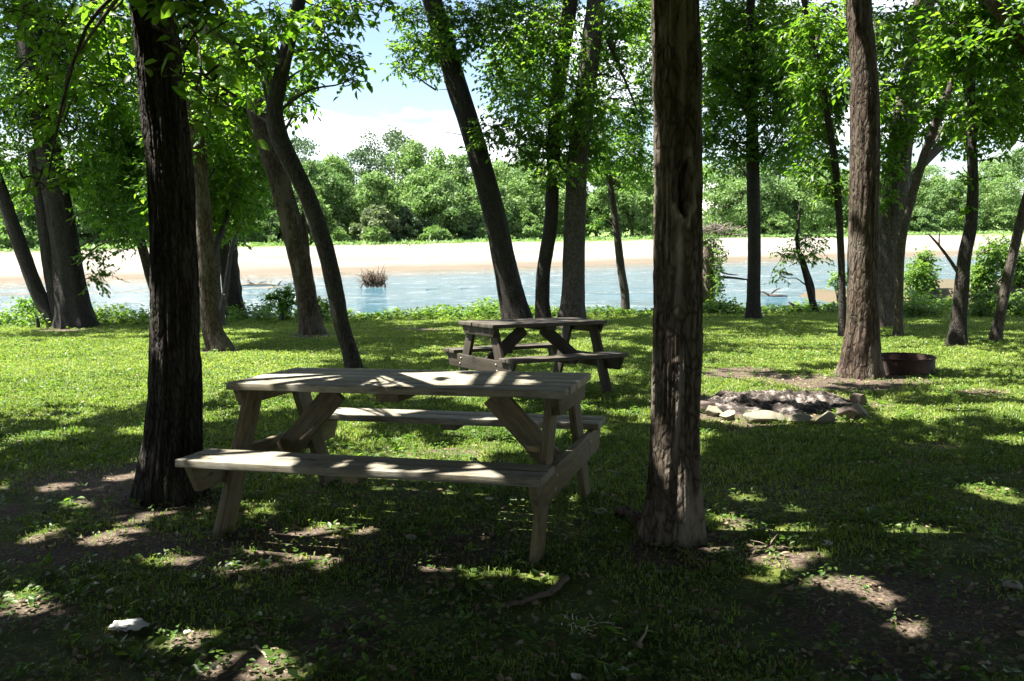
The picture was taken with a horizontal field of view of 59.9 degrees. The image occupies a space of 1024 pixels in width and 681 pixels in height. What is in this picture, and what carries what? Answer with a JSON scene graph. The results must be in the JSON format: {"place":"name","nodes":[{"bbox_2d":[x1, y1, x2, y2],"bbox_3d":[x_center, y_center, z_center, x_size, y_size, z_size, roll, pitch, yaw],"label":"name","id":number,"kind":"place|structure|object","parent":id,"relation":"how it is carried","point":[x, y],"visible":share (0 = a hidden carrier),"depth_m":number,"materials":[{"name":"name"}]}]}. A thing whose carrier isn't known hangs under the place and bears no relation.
{"place":"outdoors","nodes":[
{"label":"outdoors","id":0,"kind":"place"},
{"bbox_2d":[0,253,1021,317],"bbox_3d":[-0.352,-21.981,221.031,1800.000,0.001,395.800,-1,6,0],"label":"river","id":1,"kind":"structure","parent":0,"point":[406,289],"depth_m":59.28,"materials":[{"name":"liquid"}]},
{"bbox_2d":[355,264,388,286],"bbox_3d":[-9.692,-4.451,61.229,2.474,1.772,2.355,-1,6,0],"label":"root ball","id":2,"kind":"object","parent":1,"relation":"in","point":[373,279],"visible":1,"depth_m":60.79,"materials":[{"name":"brown wood"}]},
{"bbox_2d":[0,206,1023,680],"bbox_3d":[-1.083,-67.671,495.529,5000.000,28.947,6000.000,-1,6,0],"label":"ground","id":3,"kind":"structure","parent":0,"point":[258,260],"depth_m":4.12,"materials":[{"name":"soil"}]},
{"bbox_2d":[0,169,36,237],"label":"tree","id":4,"kind":"object","parent":3,"relation":"on","point":[23,216],"visible":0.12,"depth_m":113.86,"materials":[{"name":"green plant"}]},
{"bbox_2d":[0,219,38,246],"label":"shrub","id":5,"kind":"object","parent":3,"relation":"on","point":[5,239],"visible":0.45,"depth_m":107.73,"materials":[{"name":"green plant"}]},
{"bbox_2d":[3,295,37,315],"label":"shrub","id":6,"kind":"object","parent":3,"relation":"on","point":[27,306],"visible":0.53,"depth_m":23.90,"materials":[{"name":"green plant"}]},
{"bbox_2d":[33,193,109,244],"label":"tree","id":7,"kind":"object","parent":3,"relation":"on","point":[89,232],"visible":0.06,"depth_m":116.53,"materials":[{"name":"green plant"}]},
{"bbox_2d":[30,0,149,290],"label":"tree","id":8,"kind":"object","parent":3,"relation":"on","point":[125,194],"visible":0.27,"depth_m":22.64,"materials":[{"name":"green plant"}]},
{"bbox_2d":[0,0,181,328],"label":"tree","id":9,"kind":"object","parent":3,"relation":"on","point":[62,300],"visible":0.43,"depth_m":21.40,"materials":[{"name":"green plant"}]},
{"bbox_2d":[108,618,149,631],"bbox_3d":[-1.472,1.089,3.410,0.138,0.018,0.118,4,8,38],"label":"rock","id":10,"kind":"object","parent":3,"relation":"on","point":[128,624],"visible":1,"depth_m":3.41,"materials":[{"name":"white stone"}]},
{"bbox_2d":[0,0,268,507],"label":"tree","id":11,"kind":"object","parent":3,"relation":"on","point":[173,427],"visible":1,"depth_m":5.19,"materials":[{"name":"green plant"}]},
{"bbox_2d":[116,0,279,351],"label":"tree","id":12,"kind":"object","parent":3,"relation":"on","point":[211,212],"visible":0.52,"depth_m":15.34,"materials":[{"name":"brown plant"}]},
{"bbox_2d":[220,223,248,318],"bbox_3d":[-7.702,-1.642,24.156,1.057,3.286,0.815,-1,6,0],"label":"tree trunk","id":13,"kind":"object","parent":3,"relation":"on","point":[235,297],"visible":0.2,"depth_m":23.96,"materials":[{"name":"brown plant"}]},
{"bbox_2d":[203,9,272,325],"bbox_3d":[-6.874,-5.626,20.719,2.953,10.444,4.147,-1,6,0],"label":"tree","id":14,"kind":"object","parent":3,"relation":"on","point":[217,271],"visible":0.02,"depth_m":20.40,"materials":[{"name":"green plant"}]},
{"bbox_2d":[230,216,266,242],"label":"shrub","id":15,"kind":"object","parent":3,"relation":"on","point":[262,238],"visible":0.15,"depth_m":121.62,"materials":[{"name":"green plant"}]},
{"bbox_2d":[248,156,280,228],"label":"tree","id":16,"kind":"object","parent":3,"relation":"on","point":[270,204],"visible":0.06,"depth_m":126.68,"materials":[{"name":"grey plant"}]},
{"bbox_2d":[261,210,283,242],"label":"shrub","id":17,"kind":"object","parent":3,"relation":"on","point":[272,216],"visible":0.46,"depth_m":123.00,"materials":[{"name":"green plant"}]},
{"bbox_2d":[253,282,296,320],"bbox_3d":[-5.908,-0.977,22.684,0.991,1.002,0.908,2,7,22],"label":"shrub","id":18,"kind":"object","parent":3,"relation":"on","point":[284,299],"visible":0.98,"depth_m":22.55,"materials":[{"name":"green plant"}]},
{"bbox_2d":[233,135,331,189],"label":"tree","id":19,"kind":"object","parent":3,"relation":"on","point":[300,145],"visible":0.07,"depth_m":146.25,"materials":[{"name":"green plant"}]},
{"bbox_2d":[245,68,326,334],"bbox_3d":[-4.627,-2.826,18.070,1.517,5.731,0.644,-1,6,0],"label":"tree","id":20,"kind":"object","parent":3,"relation":"on","point":[293,225],"visible":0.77,"depth_m":17.97,"materials":[{"name":"brown plant"}]},
{"bbox_2d":[179,0,401,368],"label":"tree","id":21,"kind":"object","parent":3,"relation":"on","point":[275,84],"visible":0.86,"depth_m":11.64,"materials":[{"name":"green plant"}]},
{"bbox_2d":[274,179,345,239],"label":"tree","id":22,"kind":"object","parent":3,"relation":"on","point":[327,207],"visible":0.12,"depth_m":128.78,"materials":[{"name":"green plant"}]},
{"bbox_2d":[291,159,356,230],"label":"tree","id":23,"kind":"object","parent":3,"relation":"on","point":[318,173],"visible":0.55,"depth_m":131.05,"materials":[{"name":"green plant"}]},
{"bbox_2d":[322,151,359,238],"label":"tree","id":24,"kind":"object","parent":3,"relation":"on","point":[338,165],"visible":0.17,"depth_m":139.82,"materials":[{"name":"green plant"}]},
{"bbox_2d":[330,226,351,243],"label":"shrub","id":25,"kind":"object","parent":3,"relation":"on","point":[339,233],"visible":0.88,"depth_m":124.40,"materials":[{"name":"green plant"}]},
{"bbox_2d":[323,145,407,238],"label":"tree","id":26,"kind":"object","parent":3,"relation":"on","point":[361,154],"visible":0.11,"depth_m":147.90,"materials":[{"name":"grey plant"}]},
{"bbox_2d":[335,169,404,236],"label":"tree","id":27,"kind":"object","parent":3,"relation":"on","point":[369,185],"visible":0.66,"depth_m":131.12,"materials":[{"name":"green plant"}]},
{"bbox_2d":[348,204,402,239],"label":"shrub","id":28,"kind":"object","parent":3,"relation":"on","point":[373,214],"visible":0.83,"depth_m":128.31,"materials":[{"name":"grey plant"}]},
{"bbox_2d":[362,225,392,243],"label":"shrub","id":29,"kind":"object","parent":3,"relation":"on","point":[370,234],"visible":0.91,"depth_m":125.82,"materials":[{"name":"green plant"}]},
{"bbox_2d":[349,124,428,198],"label":"tree","id":30,"kind":"object","parent":3,"relation":"on","point":[395,134],"visible":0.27,"depth_m":156.77,"materials":[{"name":"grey plant"}]},
{"bbox_2d":[175,367,605,565],"bbox_3d":[-0.538,0.621,4.902,1.860,0.839,1.633,1,5,16],"label":"picnic table","id":31,"kind":"object","parent":3,"relation":"on","point":[546,480],"visible":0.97,"depth_m":4.65,"materials":[{"name":"grey wood"}]},
{"bbox_2d":[389,205,430,241],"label":"shrub","id":32,"kind":"object","parent":3,"relation":"on","point":[411,218],"visible":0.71,"depth_m":132.41,"materials":[{"name":"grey plant"}]},
{"bbox_2d":[385,137,446,238],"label":"tree","id":33,"kind":"object","parent":3,"relation":"on","point":[410,155],"visible":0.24,"depth_m":143.24,"materials":[{"name":"green plant"}]},
{"bbox_2d":[399,164,459,229],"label":"tree","id":34,"kind":"object","parent":3,"relation":"on","point":[418,195],"visible":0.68,"depth_m":135.16,"materials":[{"name":"green plant"}]},
{"bbox_2d":[418,225,452,240],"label":"shrub","id":35,"kind":"object","parent":3,"relation":"on","point":[432,232],"visible":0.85,"depth_m":130.95,"materials":[{"name":"green plant"}]},
{"bbox_2d":[408,146,467,208],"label":"tree","id":36,"kind":"object","parent":3,"relation":"on","point":[439,159],"visible":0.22,"depth_m":147.93,"materials":[{"name":"green plant"}]},
{"bbox_2d":[404,175,482,234],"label":"tree","id":37,"kind":"object","parent":3,"relation":"on","point":[462,198],"visible":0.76,"depth_m":134.67,"materials":[{"name":"green plant"}]},
{"bbox_2d":[380,0,532,318],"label":"tree","id":38,"kind":"object","parent":3,"relation":"on","point":[446,55],"visible":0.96,"depth_m":20.40,"materials":[{"name":"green plant"}]},
{"bbox_2d":[450,154,474,191],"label":"tree","id":39,"kind":"object","parent":3,"relation":"on","point":[464,161],"visible":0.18,"depth_m":147.99,"materials":[{"name":"green plant"}]},
{"bbox_2d":[449,210,479,238],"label":"shrub","id":40,"kind":"object","parent":3,"relation":"on","point":[473,227],"visible":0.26,"depth_m":136.29,"materials":[{"name":"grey plant"}]},
{"bbox_2d":[472,221,487,238],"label":"shrub","id":41,"kind":"object","parent":3,"relation":"on","point":[481,230],"visible":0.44,"depth_m":134.75,"materials":[{"name":"green plant"}]},
{"bbox_2d":[467,181,521,236],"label":"tree","id":42,"kind":"object","parent":3,"relation":"on","point":[474,205],"visible":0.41,"depth_m":137.75,"materials":[{"name":"green plant"}]},
{"bbox_2d":[463,158,545,235],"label":"tree","id":43,"kind":"object","parent":3,"relation":"on","point":[502,175],"visible":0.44,"depth_m":142.44,"materials":[{"name":"green plant"}]},
{"bbox_2d":[1,159,1010,241],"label":"woods","id":44,"kind":"object","parent":3,"relation":"on","point":[588,232],"visible":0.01,"depth_m":207.02,"materials":[{"name":"green plant"}]},
{"bbox_2d":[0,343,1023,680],"bbox_3d":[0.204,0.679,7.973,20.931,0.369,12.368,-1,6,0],"label":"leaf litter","id":45,"kind":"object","parent":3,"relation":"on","point":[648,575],"visible":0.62,"depth_m":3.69,"materials":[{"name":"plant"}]},
{"bbox_2d":[0,225,1023,250],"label":"bank grass","id":46,"kind":"structure","parent":3,"relation":"on","point":[641,236],"depth_m":135.04,"materials":[{"name":"green plant"}]},
{"bbox_2d":[0,286,1023,328],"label":"riverbank undergrowth","id":47,"kind":"object","parent":3,"relation":"on","point":[488,309],"visible":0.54,"depth_m":23.08,"materials":[{"name":"green plant"}]},
{"bbox_2d":[448,0,601,317],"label":"tree","id":48,"kind":"object","parent":3,"relation":"on","point":[559,51],"visible":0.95,"depth_m":19.91,"materials":[{"name":"green plant"}]},
{"bbox_2d":[506,146,546,220],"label":"tree","id":49,"kind":"object","parent":3,"relation":"on","point":[521,172],"visible":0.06,"depth_m":159.82,"materials":[{"name":"green plant"}]},
{"bbox_2d":[513,209,542,238],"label":"shrub","id":50,"kind":"object","parent":3,"relation":"on","point":[527,225],"visible":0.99,"depth_m":137.76,"materials":[{"name":"green plant"}]},
{"bbox_2d":[497,574,569,608],"bbox_3d":[0.109,1.054,3.697,0.075,0.034,0.435,5,9,42],"label":"fallen branch","id":51,"kind":"object","parent":3,"relation":"on","point":[562,581],"visible":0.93,"depth_m":3.67,"materials":[{"name":"brown wood"}]},
{"bbox_2d":[443,317,628,392],"bbox_3d":[0.227,0.203,9.549,1.427,0.834,1.489,-3,6,-31],"label":"picnic table","id":52,"kind":"object","parent":3,"relation":"on","point":[561,350],"visible":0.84,"depth_m":9.40,"materials":[{"name":"grey wood"}]},
{"bbox_2d":[513,168,586,235],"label":"tree","id":53,"kind":"object","parent":3,"relation":"on","point":[530,194],"visible":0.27,"depth_m":142.32,"materials":[{"name":"green plant"}]},
{"bbox_2d":[470,0,653,310],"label":"tree","id":54,"kind":"object","parent":3,"relation":"on","point":[632,123],"visible":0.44,"depth_m":24.40,"materials":[{"name":"green plant"}]},
{"bbox_2d":[486,0,650,318],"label":"tree","id":55,"kind":"object","parent":3,"relation":"on","point":[581,124],"visible":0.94,"depth_m":19.83,"materials":[{"name":"green plant"}]},
{"bbox_2d":[585,164,627,236],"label":"tree","id":56,"kind":"object","parent":3,"relation":"on","point":[595,200],"visible":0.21,"depth_m":147.99,"materials":[{"name":"green plant"}]},
{"bbox_2d":[586,172,647,235],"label":"tree","id":57,"kind":"object","parent":3,"relation":"on","point":[628,203],"visible":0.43,"depth_m":148.40,"materials":[{"name":"green plant"}]},
{"bbox_2d":[600,156,653,234],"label":"tree","id":58,"kind":"object","parent":3,"relation":"on","point":[647,166],"visible":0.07,"depth_m":161.33,"materials":[{"name":"green plant"}]},
{"bbox_2d":[611,180,653,234],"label":"tree","id":59,"kind":"object","parent":3,"relation":"on","point":[642,197],"visible":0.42,"depth_m":151.65,"materials":[{"name":"green plant"}]},
{"bbox_2d":[637,0,707,549],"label":"tree","id":60,"kind":"object","parent":3,"relation":"on","point":[673,509],"visible":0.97,"depth_m":4.23,"materials":[{"name":"brown plant"}]},
{"bbox_2d":[614,505,641,530],"bbox_3d":[0.624,0.961,4.709,0.136,0.127,0.474,-4,7,-27],"label":"root","id":61,"kind":"object","parent":60,"relation":"attached to","point":[634,516],"visible":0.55,"depth_m":4.72,"materials":[{"name":"brown plant"}]},
{"bbox_2d":[702,164,746,226],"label":"tree","id":62,"kind":"object","parent":3,"relation":"on","point":[719,197],"visible":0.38,"depth_m":156.64,"materials":[{"name":"green plant"}]},
{"bbox_2d":[702,228,746,308],"bbox_3d":[5.656,-1.576,24.518,1.579,3.040,1.252,-7,9,-42],"label":"ivy stump","id":63,"kind":"object","parent":3,"relation":"on","point":[712,277],"visible":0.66,"depth_m":24.33,"materials":[{"name":"green plant"}]},
{"bbox_2d":[703,217,747,237],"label":"brush pile","id":64,"kind":"object","parent":3,"relation":"on","point":[717,228],"visible":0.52,"depth_m":149.84,"materials":[{"name":"beige wood"}]},
{"bbox_2d":[706,295,745,313],"bbox_3d":[5.527,-0.825,23.072,1.055,0.689,1.180,-1,6,0],"label":"shrub","id":65,"kind":"object","parent":3,"relation":"on","point":[717,304],"visible":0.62,"depth_m":22.89,"materials":[{"name":"green plant"}]},
{"bbox_2d":[710,159,764,227],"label":"tree","id":66,"kind":"object","parent":3,"relation":"on","point":[725,206],"visible":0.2,"depth_m":166.11,"materials":[{"name":"green plant"}]},
{"bbox_2d":[729,167,797,227],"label":"tree","id":67,"kind":"object","parent":3,"relation":"on","point":[772,187],"visible":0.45,"depth_m":162.59,"materials":[{"name":"green plant"}]},
{"bbox_2d":[743,410,785,422],"bbox_3d":[2.155,0.663,7.563,0.384,0.141,0.166,8,-3,-16],"label":"stone","id":68,"kind":"object","parent":3,"relation":"on","point":[763,416],"visible":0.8,"depth_m":7.53,"materials":[{"name":"beige stone"}]},
{"bbox_2d":[699,0,845,318],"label":"tree","id":69,"kind":"object","parent":3,"relation":"on","point":[730,60],"visible":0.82,"depth_m":20.32,"materials":[{"name":"green plant"}]},
{"bbox_2d":[701,388,853,414],"bbox_3d":[2.518,0.577,8.445,1.600,0.206,1.140,-1,6,0],"label":"ash mound","id":70,"kind":"object","parent":3,"relation":"on","point":[788,401],"visible":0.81,"depth_m":8.23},
{"bbox_2d":[761,211,793,234],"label":"shrub","id":71,"kind":"object","parent":3,"relation":"on","point":[780,221],"visible":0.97,"depth_m":159.08,"materials":[{"name":"green plant"}]},
{"bbox_2d":[760,158,808,221],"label":"tree","id":72,"kind":"object","parent":3,"relation":"on","point":[792,205],"visible":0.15,"depth_m":172.54,"materials":[{"name":"green plant"}]},
{"bbox_2d":[761,164,835,231],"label":"tree","id":73,"kind":"object","parent":3,"relation":"on","point":[816,215],"visible":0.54,"depth_m":165.03,"materials":[{"name":"green plant"}]},
{"bbox_2d":[747,0,850,336],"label":"tree","id":74,"kind":"object","parent":3,"relation":"on","point":[823,63],"visible":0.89,"depth_m":15.45,"materials":[{"name":"green plant"}]},
{"bbox_2d":[762,227,836,311],"bbox_3d":[7.412,-1.527,23.031,1.613,2.787,1.314,-4,7,-27],"label":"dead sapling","id":75,"kind":"object","parent":3,"relation":"on","point":[800,258],"visible":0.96,"depth_m":22.89,"materials":[{"name":"green plant"}]},
{"bbox_2d":[788,413,811,422],"bbox_3d":[2.438,0.660,7.548,0.228,0.086,0.135,-5,5,-13],"label":"stone","id":76,"kind":"object","parent":3,"relation":"on","point":[799,417],"visible":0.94,"depth_m":7.50,"materials":[{"name":"grey stone"}]},
{"bbox_2d":[814,410,835,423],"bbox_3d":[2.660,0.664,7.501,0.160,0.145,0.148,-6,8,-36],"label":"stone","id":77,"kind":"object","parent":3,"relation":"on","point":[828,416],"visible":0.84,"depth_m":7.48,"materials":[{"name":"grey stone"}]},
{"bbox_2d":[806,167,848,231],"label":"tree","id":78,"kind":"object","parent":3,"relation":"on","point":[832,223],"visible":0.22,"depth_m":176.37,"materials":[{"name":"green plant"}]},
{"bbox_2d":[823,270,846,299],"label":"shrub","id":79,"kind":"object","parent":3,"relation":"on","point":[834,278],"visible":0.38,"depth_m":39.40,"materials":[{"name":"green plant"}]},
{"bbox_2d":[836,406,861,419],"bbox_3d":[2.892,0.620,7.600,0.189,0.137,0.140,6,10,49],"label":"stone","id":80,"kind":"object","parent":3,"relation":"on","point":[849,412],"visible":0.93,"depth_m":7.56,"materials":[{"name":"stone"}]},
{"bbox_2d":[849,393,868,405],"bbox_3d":[3.232,0.556,8.276,0.157,0.146,0.124,-5,7,-29],"label":"stone","id":81,"kind":"object","parent":3,"relation":"on","point":[856,398],"visible":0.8,"depth_m":8.24,"materials":[{"name":"stone"}]},
{"bbox_2d":[831,0,915,379],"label":"tree","id":82,"kind":"object","parent":3,"relation":"on","point":[860,356],"visible":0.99,"depth_m":10.03,"materials":[{"name":"brown plant"}]},
{"bbox_2d":[860,630,923,655],"bbox_3d":[1.326,1.061,3.123,0.211,0.060,0.079,0,7,6],"label":"twig","id":83,"kind":"object","parent":3,"relation":"on","point":[878,652],"visible":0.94,"depth_m":3.09,"materials":[{"name":"brown wood"}]},
{"bbox_2d":[881,352,936,375],"bbox_3d":[4.739,0.313,10.734,0.709,0.259,0.709,-1,6,0],"label":"fire ring","id":84,"kind":"object","parent":3,"relation":"on","point":[903,363],"visible":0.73,"depth_m":10.47,"materials":[{"name":"metal"}]},
{"bbox_2d":[880,161,937,210],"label":"tree","id":85,"kind":"object","parent":3,"relation":"on","point":[921,186],"visible":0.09,"depth_m":189.10,"materials":[{"name":"green plant"}]},
{"bbox_2d":[904,244,944,297],"bbox_3d":[17.350,-2.760,37.663,1.764,2.592,2.156,3,8,32],"label":"shrub","id":86,"kind":"object","parent":3,"relation":"on","point":[918,272],"visible":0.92,"depth_m":37.35,"materials":[{"name":"green plant"}]},
{"bbox_2d":[908,208,941,231],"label":"shrub","id":87,"kind":"object","parent":3,"relation":"on","point":[921,217],"visible":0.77,"depth_m":173.88,"materials":[{"name":"green plant"}]},
{"bbox_2d":[903,297,949,317],"bbox_3d":[9.485,-0.664,20.678,1.367,0.708,1.022,-1,6,0],"label":"shrub","id":88,"kind":"object","parent":3,"relation":"on","point":[908,311],"visible":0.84,"depth_m":20.58,"materials":[{"name":"green plant"}]},
{"bbox_2d":[840,0,1023,326],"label":"tree","id":89,"kind":"object","parent":3,"relation":"on","point":[896,154],"visible":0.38,"depth_m":17.35,"materials":[{"name":"brown plant"}]},
{"bbox_2d":[914,164,962,229],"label":"tree","id":90,"kind":"object","parent":3,"relation":"on","point":[935,179],"visible":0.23,"depth_m":192.48,"materials":[{"name":"green plant"}]},
{"bbox_2d":[892,19,987,336],"bbox_3d":[7.661,-4.817,15.550,3.078,9.662,2.446,-3,7,-14],"label":"tree","id":91,"kind":"object","parent":3,"relation":"on","point":[943,98],"visible":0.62,"depth_m":15.32,"materials":[{"name":"green plant"}]},
{"bbox_2d":[915,178,984,230],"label":"tree","id":92,"kind":"object","parent":3,"relation":"on","point":[952,185],"visible":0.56,"depth_m":183.36,"materials":[{"name":"green plant"}]},
{"bbox_2d":[898,0,1023,344],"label":"tree","id":93,"kind":"object","parent":3,"relation":"on","point":[966,57],"visible":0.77,"depth_m":13.21,"materials":[{"name":"green plant"}]},
{"bbox_2d":[939,170,1013,223],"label":"tree","id":94,"kind":"object","parent":3,"relation":"on","point":[987,189],"visible":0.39,"depth_m":188.17,"materials":[{"name":"green plant"}]},
{"bbox_2d":[948,0,1023,102],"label":"tree","id":95,"kind":"object","parent":3,"relation":"on","point":[1010,23],"visible":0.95,"depth_m":12.15,"materials":[{"name":"green plant"}]},
{"bbox_2d":[969,229,1007,293],"bbox_3d":[19.899,-2.934,37.387,1.938,3.496,1.938,-1,6,0],"label":"shrub","id":96,"kind":"object","parent":3,"relation":"on","point":[982,276],"visible":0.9,"depth_m":37.01,"materials":[{"name":"green plant"}]},
{"bbox_2d":[968,289,1011,316],"bbox_3d":[10.866,-0.671,20.446,1.270,1.068,1.136,-1,6,0],"label":"shrub","id":97,"kind":"object","parent":3,"relation":"on","point":[980,307],"visible":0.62,"depth_m":20.25,"materials":[{"name":"green plant"}]},
{"bbox_2d":[957,156,1023,223],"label":"tree","id":98,"kind":"object","parent":3,"relation":"on","point":[997,168],"visible":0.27,"depth_m":197.77,"materials":[{"name":"green plant"}]},
{"bbox_2d":[978,206,1016,229],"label":"shrub","id":99,"kind":"object","parent":3,"relation":"on","point":[1006,216],"visible":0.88,"depth_m":185.20,"materials":[{"name":"green plant"}]},
{"bbox_2d":[984,0,1023,340],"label":"tree","id":100,"kind":"object","parent":3,"relation":"on","point":[996,330],"visible":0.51,"depth_m":14.16,"materials":[{"name":"green plant"}]},
{"bbox_2d":[988,233,1023,287],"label":"shrub","id":101,"kind":"object","parent":3,"relation":"on","point":[1018,278],"visible":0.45,"depth_m":37.28,"materials":[{"name":"green plant"}]},
{"bbox_2d":[995,146,1023,212],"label":"tree","id":102,"kind":"object","parent":3,"relation":"on","point":[1017,156],"visible":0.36,"depth_m":204.85,"materials":[{"name":"green plant"}]},
{"bbox_2d":[1006,292,1023,316],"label":"shrub","id":103,"kind":"object","parent":3,"relation":"on","point":[1016,306],"visible":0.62,"depth_m":20.18,"materials":[{"name":"green plant"}]},
{"bbox_2d":[0,307,1023,680],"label":"grass","id":104,"kind":"structure","parent":0,"point":[740,323],"depth_m":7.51,"materials":[{"name":"green plant"}]},
{"bbox_2d":[0,0,1023,195],"label":"sky","id":105,"kind":"structure","parent":0,"point":[419,110],"materials":[{"name":"white"}]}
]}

